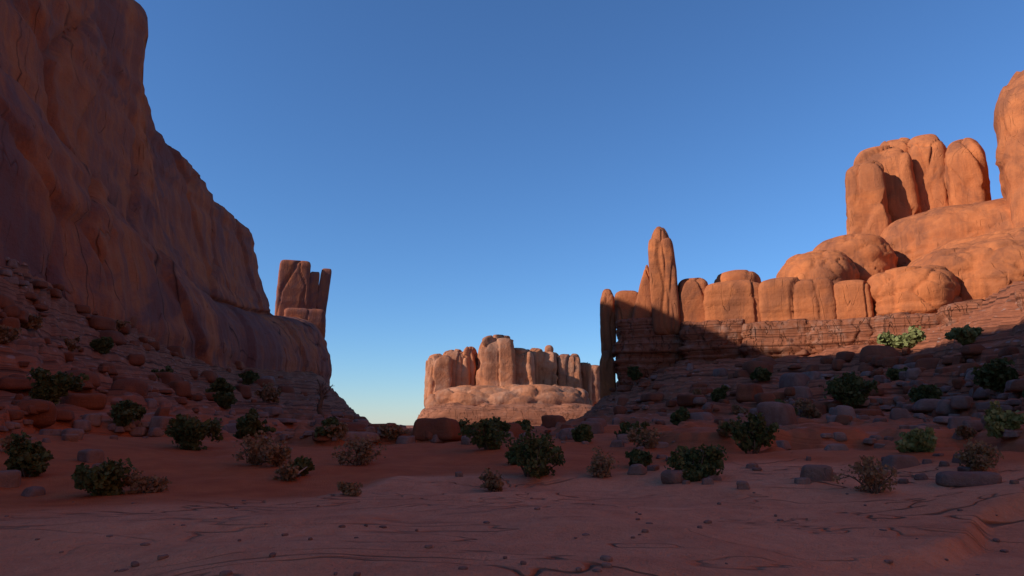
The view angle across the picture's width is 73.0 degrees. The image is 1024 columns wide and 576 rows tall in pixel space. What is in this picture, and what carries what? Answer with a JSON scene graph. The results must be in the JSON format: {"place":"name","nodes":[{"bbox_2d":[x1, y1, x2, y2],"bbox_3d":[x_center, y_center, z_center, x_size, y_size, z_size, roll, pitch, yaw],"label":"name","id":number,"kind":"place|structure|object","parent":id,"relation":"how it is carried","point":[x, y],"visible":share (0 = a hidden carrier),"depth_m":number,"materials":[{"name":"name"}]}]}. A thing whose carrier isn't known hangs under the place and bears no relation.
{"place":"outdoors","nodes":[
{"label":"outdoors","id":0,"kind":"place"},
{"bbox_2d":[0,261,1023,575],"bbox_3d":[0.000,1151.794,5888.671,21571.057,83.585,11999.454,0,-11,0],"label":"terrain ground","id":1,"kind":"structure","parent":0,"point":[826,529],"depth_m":12.69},
{"bbox_2d":[0,324,21,342],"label":"dry shrub","id":2,"kind":"object","parent":1,"relation":"on","point":[5,335],"visible":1,"depth_m":44.49,"materials":[{"name":"brown plant"}]},
{"bbox_2d":[0,432,23,451],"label":"dry shrub","id":3,"kind":"object","parent":1,"relation":"on","point":[7,440],"visible":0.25,"depth_m":18.51,"materials":[{"name":"brown plant"}]},
{"bbox_2d":[3,430,53,476],"bbox_3d":[-11.299,3.903,16.231,1.378,1.134,1.057,-6,-12,28],"label":"blackbrush shrub","id":4,"kind":"object","parent":1,"relation":"on","point":[26,457],"visible":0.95,"depth_m":15.93,"materials":[{"name":"green plant"}]},
{"bbox_2d":[20,313,42,329],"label":"dry shrub","id":5,"kind":"object","parent":1,"relation":"on","point":[35,323],"visible":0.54,"depth_m":56.53,"materials":[{"name":"brown plant"}]},
{"bbox_2d":[26,366,88,404],"bbox_3d":[-19.447,4.340,29.593,2.344,1.913,1.500,8,-14,-36],"label":"shrub","id":6,"kind":"object","parent":1,"relation":"on","point":[55,387],"visible":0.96,"depth_m":29.28,"materials":[{"name":"green plant"}]},
{"bbox_2d":[59,336,80,351],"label":"dry shrub","id":7,"kind":"object","parent":1,"relation":"on","point":[71,344],"visible":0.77,"depth_m":65.83,"materials":[{"name":"brown plant"}]},
{"bbox_2d":[89,336,113,353],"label":"blackbrush shrub","id":8,"kind":"object","parent":1,"relation":"on","point":[104,345],"visible":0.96,"depth_m":72.43,"materials":[{"name":"green plant"}]},
{"bbox_2d":[71,457,135,495],"bbox_3d":[-8.060,3.770,13.746,0.977,0.818,1.112,-8,-14,37],"label":"blackbrush shrub","id":9,"kind":"object","parent":1,"relation":"on","point":[104,479],"visible":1,"depth_m":13.58,"materials":[{"name":"green plant"}]},
{"bbox_2d":[115,320,130,330],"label":"dry shrub","id":10,"kind":"object","parent":1,"relation":"on","point":[120,323],"visible":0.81,"depth_m":92.78,"materials":[{"name":"brown plant"}]},
{"bbox_2d":[109,399,146,426],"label":"blackbrush shrub","id":11,"kind":"object","parent":1,"relation":"on","point":[126,412],"visible":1,"depth_m":29.88,"materials":[{"name":"green plant"}]},
{"bbox_2d":[122,468,171,493],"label":"dry shrub","id":12,"kind":"object","parent":1,"relation":"on","point":[146,484],"visible":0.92,"depth_m":14.16,"materials":[{"name":"brown plant"}]},
{"bbox_2d":[150,365,173,378],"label":"blackbrush shrub","id":13,"kind":"object","parent":1,"relation":"on","point":[169,369],"visible":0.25,"depth_m":79.84,"materials":[{"name":"green plant"}]},
{"bbox_2d":[0,0,331,384],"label":"cliff wall","id":14,"kind":"structure","parent":1,"relation":"on","point":[110,207],"depth_m":122.94,"materials":[{"name":"stone"}]},
{"bbox_2d":[182,414,198,420],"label":"dry shrub","id":15,"kind":"object","parent":1,"relation":"on","point":[188,415],"visible":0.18,"depth_m":33.80,"materials":[{"name":"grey plant"}]},
{"bbox_2d":[163,413,223,449],"bbox_3d":[-11.157,5.214,24.914,1.855,1.380,2.167,-9,-14,37],"label":"blackbrush shrub","id":16,"kind":"object","parent":1,"relation":"on","point":[185,434],"visible":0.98,"depth_m":24.45,"materials":[{"name":"green plant"}]},
{"bbox_2d":[205,377,235,392],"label":"blackbrush shrub","id":17,"kind":"object","parent":1,"relation":"on","point":[219,384],"visible":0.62,"depth_m":86.58,"materials":[{"name":"green plant"}]},
{"bbox_2d":[212,391,237,408],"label":"blackbrush shrub","id":18,"kind":"object","parent":1,"relation":"on","point":[225,400],"visible":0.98,"depth_m":63.32,"materials":[{"name":"green plant"}]},
{"bbox_2d":[238,370,259,384],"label":"blackbrush shrub","id":19,"kind":"object","parent":1,"relation":"on","point":[249,377],"visible":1,"depth_m":133.64,"materials":[{"name":"green plant"}]},
{"bbox_2d":[233,408,275,437],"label":"blackbrush shrub","id":20,"kind":"object","parent":1,"relation":"on","point":[250,423],"visible":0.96,"depth_m":36.40,"materials":[{"name":"green plant"}]},
{"bbox_2d":[232,430,284,464],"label":"dry shrub","id":21,"kind":"object","parent":1,"relation":"on","point":[253,450],"visible":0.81,"depth_m":19.83,"materials":[{"name":"brown plant"}]},
{"bbox_2d":[253,382,281,402],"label":"dry shrub","id":22,"kind":"object","parent":1,"relation":"on","point":[271,394],"visible":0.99,"depth_m":101.02,"materials":[{"name":"brown plant"}]},
{"bbox_2d":[257,440,291,466],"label":"dry shrub","id":23,"kind":"object","parent":1,"relation":"on","point":[276,454],"visible":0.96,"depth_m":19.40,"materials":[{"name":"brown plant"}]},
{"bbox_2d":[273,455,298,480],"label":"dry shrub","id":24,"kind":"object","parent":1,"relation":"on","point":[285,472],"visible":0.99,"depth_m":16.71,"materials":[{"name":"brown plant"}]},
{"bbox_2d":[288,455,314,475],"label":"blackbrush shrub","id":25,"kind":"object","parent":1,"relation":"on","point":[302,462],"visible":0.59,"depth_m":17.68,"materials":[{"name":"green plant"}]},
{"bbox_2d":[275,260,331,338],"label":"rock tower","id":26,"kind":"structure","parent":1,"relation":"on","point":[302,290],"depth_m":269.28,"materials":[{"name":"stone"}]},
{"bbox_2d":[314,379,331,417],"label":"dead juniper tree","id":27,"kind":"object","parent":1,"relation":"on","point":[322,392],"visible":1,"depth_m":72.06,"materials":[{"name":"wood"}]},
{"bbox_2d":[313,416,338,437],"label":"blackbrush shrub","id":28,"kind":"object","parent":1,"relation":"on","point":[329,421],"visible":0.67,"depth_m":28.96,"materials":[{"name":"green plant"}]},
{"bbox_2d":[323,422,348,437],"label":"dry shrub","id":29,"kind":"object","parent":1,"relation":"on","point":[342,429],"visible":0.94,"depth_m":28.91,"materials":[{"name":"brown plant"}]},
{"bbox_2d":[334,481,362,495],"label":"dry shrub","id":30,"kind":"object","parent":1,"relation":"on","point":[350,488],"visible":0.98,"depth_m":13.15,"materials":[{"name":"brown plant"}]},
{"bbox_2d":[332,434,386,465],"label":"dry shrub","id":31,"kind":"object","parent":1,"relation":"on","point":[363,449],"visible":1,"depth_m":20.39,"materials":[{"name":"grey plant"}]},
{"bbox_2d":[0,257,761,496],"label":"boulders","id":32,"kind":"object","parent":1,"relation":"on","point":[156,426],"visible":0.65,"depth_m":29.63,"materials":[{"name":"brown stone"}]},
{"bbox_2d":[378,424,409,439],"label":"dry shrub","id":33,"kind":"object","parent":1,"relation":"on","point":[393,432],"visible":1,"depth_m":30.26,"materials":[{"name":"brown plant"}]},
{"bbox_2d":[458,416,510,449],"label":"blackbrush shrub","id":34,"kind":"object","parent":1,"relation":"on","point":[486,427],"visible":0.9,"depth_m":24.45,"materials":[{"name":"green plant"}]},
{"bbox_2d":[477,468,503,491],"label":"dry shrub","id":35,"kind":"object","parent":1,"relation":"on","point":[494,483],"visible":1,"depth_m":15.16,"materials":[{"name":"brown plant"}]},
{"bbox_2d":[417,402,592,425],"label":"rock base","id":36,"kind":"object","parent":1,"relation":"on","point":[533,413],"visible":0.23,"depth_m":781.62,"materials":[{"name":"brown stone"}]},
{"bbox_2d":[424,334,599,408],"bbox_3d":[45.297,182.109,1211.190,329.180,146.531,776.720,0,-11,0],"label":"distant butte","id":37,"kind":"object","parent":36,"relation":"on","point":[496,369],"visible":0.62,"depth_m":909.98,"materials":[{"name":"orange stone"}]},
{"bbox_2d":[4,492,1008,575],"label":"small stones","id":38,"kind":"object","parent":1,"relation":"on","point":[273,554],"visible":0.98,"depth_m":7.44,"materials":[{"name":"brown stone"}]},
{"bbox_2d":[0,278,1023,441],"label":"boulders","id":39,"kind":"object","parent":1,"relation":"on","point":[40,413],"visible":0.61,"depth_m":64.75,"materials":[{"name":"brown stone"}]},
{"bbox_2d":[505,443,523,464],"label":"blackbrush shrub","id":40,"kind":"object","parent":1,"relation":"on","point":[508,458],"visible":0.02,"depth_m":20.01,"materials":[{"name":"grey plant"}]},
{"bbox_2d":[512,419,530,431],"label":"blackbrush shrub","id":41,"kind":"object","parent":1,"relation":"on","point":[524,423],"visible":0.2,"depth_m":48.17,"materials":[{"name":"green plant"}]},
{"bbox_2d":[489,425,565,478],"bbox_3d":[0.576,4.113,17.323,1.802,1.336,2.149,5,-12,-23],"label":"blackbrush shrub","id":42,"kind":"object","parent":1,"relation":"on","point":[536,456],"visible":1,"depth_m":17.16,"materials":[{"name":"green plant"}]},
{"bbox_2d":[571,424,593,441],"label":"blackbrush shrub","id":43,"kind":"object","parent":1,"relation":"on","point":[582,432],"visible":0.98,"depth_m":26.92,"materials":[{"name":"green plant"}]},
{"bbox_2d":[586,446,618,477],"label":"dry shrub","id":44,"kind":"object","parent":1,"relation":"on","point":[598,469],"visible":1,"depth_m":17.19,"materials":[{"name":"brown plant"}]},
{"bbox_2d":[614,421,651,441],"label":"blackbrush shrub","id":45,"kind":"object","parent":1,"relation":"on","point":[624,426],"visible":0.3,"depth_m":28.33,"materials":[{"name":"green plant"}]},
{"bbox_2d":[627,366,642,384],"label":"juniper tree","id":46,"kind":"object","parent":1,"relation":"on","point":[634,373],"visible":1,"depth_m":134.11,"materials":[{"name":"green plant"}]},
{"bbox_2d":[625,448,652,466],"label":"blackbrush shrub","id":47,"kind":"object","parent":1,"relation":"on","point":[637,456],"visible":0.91,"depth_m":19.39,"materials":[{"name":"green plant"}]},
{"bbox_2d":[625,426,663,447],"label":"dry shrub","id":48,"kind":"object","parent":1,"relation":"on","point":[650,435],"visible":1,"depth_m":24.21,"materials":[{"name":"brown plant"}]},
{"bbox_2d":[670,406,690,425],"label":"blackbrush shrub","id":49,"kind":"object","parent":1,"relation":"on","point":[677,417],"visible":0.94,"depth_m":55.09,"materials":[{"name":"green plant"}]},
{"bbox_2d":[682,470,703,481],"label":"blackbrush shrub","id":50,"kind":"object","parent":1,"relation":"on","point":[693,476],"visible":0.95,"depth_m":15.80,"materials":[{"name":"green plant"}]},
{"bbox_2d":[664,443,727,477],"bbox_3d":[4.364,4.105,16.355,1.415,0.863,1.116,-5,-12,23],"label":"blackbrush shrub","id":51,"kind":"object","parent":1,"relation":"on","point":[708,460],"visible":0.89,"depth_m":16.15,"materials":[{"name":"green plant"}]},
{"bbox_2d":[692,388,702,394],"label":"dry shrub","id":52,"kind":"object","parent":1,"relation":"on","point":[696,391],"visible":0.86,"depth_m":80.17,"materials":[{"name":"brown plant"}]},
{"bbox_2d":[396,355,1023,486],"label":"boulders","id":53,"kind":"object","parent":1,"relation":"on","point":[781,414],"visible":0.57,"depth_m":38.92,"materials":[{"name":"brown stone"}]},
{"bbox_2d":[710,384,728,401],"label":"blackbrush shrub","id":54,"kind":"object","parent":1,"relation":"on","point":[717,394],"visible":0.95,"depth_m":77.07,"materials":[{"name":"green plant"}]},
{"bbox_2d":[716,420,733,436],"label":"dry shrub","id":55,"kind":"object","parent":1,"relation":"on","point":[721,431],"visible":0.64,"depth_m":23.43,"materials":[{"name":"brown plant"}]},
{"bbox_2d":[731,404,748,414],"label":"dry shrub","id":56,"kind":"object","parent":1,"relation":"on","point":[736,409],"visible":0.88,"depth_m":66.42,"materials":[{"name":"brown plant"}]},
{"bbox_2d":[720,412,779,453],"bbox_3d":[7.460,4.559,21.656,1.953,1.365,1.443,0,-11,0],"label":"blackbrush shrub","id":57,"kind":"object","parent":1,"relation":"on","point":[753,433],"visible":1,"depth_m":21.48,"materials":[{"name":"green plant"}]},
{"bbox_2d":[749,366,771,380],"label":"blackbrush shrub","id":58,"kind":"object","parent":1,"relation":"on","point":[759,373],"visible":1,"depth_m":93.40,"materials":[{"name":"green plant"}]},
{"bbox_2d":[774,398,798,414],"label":"blackbrush shrub","id":59,"kind":"object","parent":1,"relation":"on","point":[779,400],"visible":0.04,"depth_m":43.81,"materials":[{"name":"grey plant"}]},
{"bbox_2d":[792,398,821,418],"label":"dry shrub","id":60,"kind":"object","parent":1,"relation":"on","point":[809,410],"visible":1,"depth_m":50.22,"materials":[{"name":"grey plant"}]},
{"bbox_2d":[599,70,1023,398],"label":"cliff fins","id":61,"kind":"object","parent":1,"relation":"on","point":[932,226],"visible":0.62,"depth_m":158.40,"materials":[{"name":"orange stone"}]},
{"bbox_2d":[612,289,1023,385],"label":"rock ledge","id":62,"kind":"object","parent":1,"relation":"on","point":[643,347],"visible":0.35,"depth_m":128.97,"materials":[{"name":"brown stone"}]},
{"bbox_2d":[823,371,878,408],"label":"bush","id":63,"kind":"object","parent":1,"relation":"on","point":[851,389],"visible":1,"depth_m":54.40,"materials":[{"name":"green plant"}]},
{"bbox_2d":[831,455,898,493],"bbox_3d":[6.948,3.654,13.511,1.062,0.785,1.444,0,-11,0],"label":"dry shrub","id":64,"kind":"object","parent":1,"relation":"on","point":[872,478],"visible":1,"depth_m":13.39,"materials":[{"name":"brown plant"}]},
{"bbox_2d":[886,367,908,380],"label":"blackbrush shrub","id":65,"kind":"object","parent":1,"relation":"on","point":[892,374],"visible":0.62,"depth_m":66.53,"materials":[{"name":"green plant"}]},
{"bbox_2d":[876,325,925,348],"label":"rabbitbrush","id":66,"kind":"object","parent":1,"relation":"on","point":[910,339],"visible":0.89,"depth_m":97.75,"materials":[{"name":"green plant"}]},
{"bbox_2d":[894,427,937,452],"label":"rabbitbrush","id":67,"kind":"object","parent":1,"relation":"on","point":[918,440],"visible":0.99,"depth_m":17.63,"materials":[{"name":"green plant"}]},
{"bbox_2d":[908,384,942,402],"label":"bush","id":68,"kind":"object","parent":1,"relation":"on","point":[922,391],"visible":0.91,"depth_m":49.32,"materials":[{"name":"green plant"}]},
{"bbox_2d":[945,324,983,345],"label":"bush","id":69,"kind":"object","parent":1,"relation":"on","point":[967,334],"visible":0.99,"depth_m":73.44,"materials":[{"name":"green plant"}]},
{"bbox_2d":[955,425,977,438],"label":"dry shrub","id":70,"kind":"object","parent":1,"relation":"on","point":[965,431],"visible":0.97,"depth_m":22.04,"materials":[{"name":"brown plant"}]},
{"bbox_2d":[954,437,1003,471],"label":"dry shrub","id":71,"kind":"object","parent":1,"relation":"on","point":[976,455],"visible":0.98,"depth_m":14.35,"materials":[{"name":"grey plant"}]},
{"bbox_2d":[970,357,1019,392],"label":"bush","id":72,"kind":"object","parent":1,"relation":"on","point":[997,374],"visible":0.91,"depth_m":46.63,"materials":[{"name":"green plant"}]},
{"bbox_2d":[983,400,1023,438],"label":"rabbitbrush","id":73,"kind":"object","parent":1,"relation":"on","point":[997,419],"visible":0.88,"depth_m":19.80,"materials":[{"name":"green plant"}]},
{"bbox_2d":[135,0,1023,424],"label":"sky","id":74,"kind":"structure","parent":0,"point":[462,173],"materials":[{"name":"blue"}]}
]}

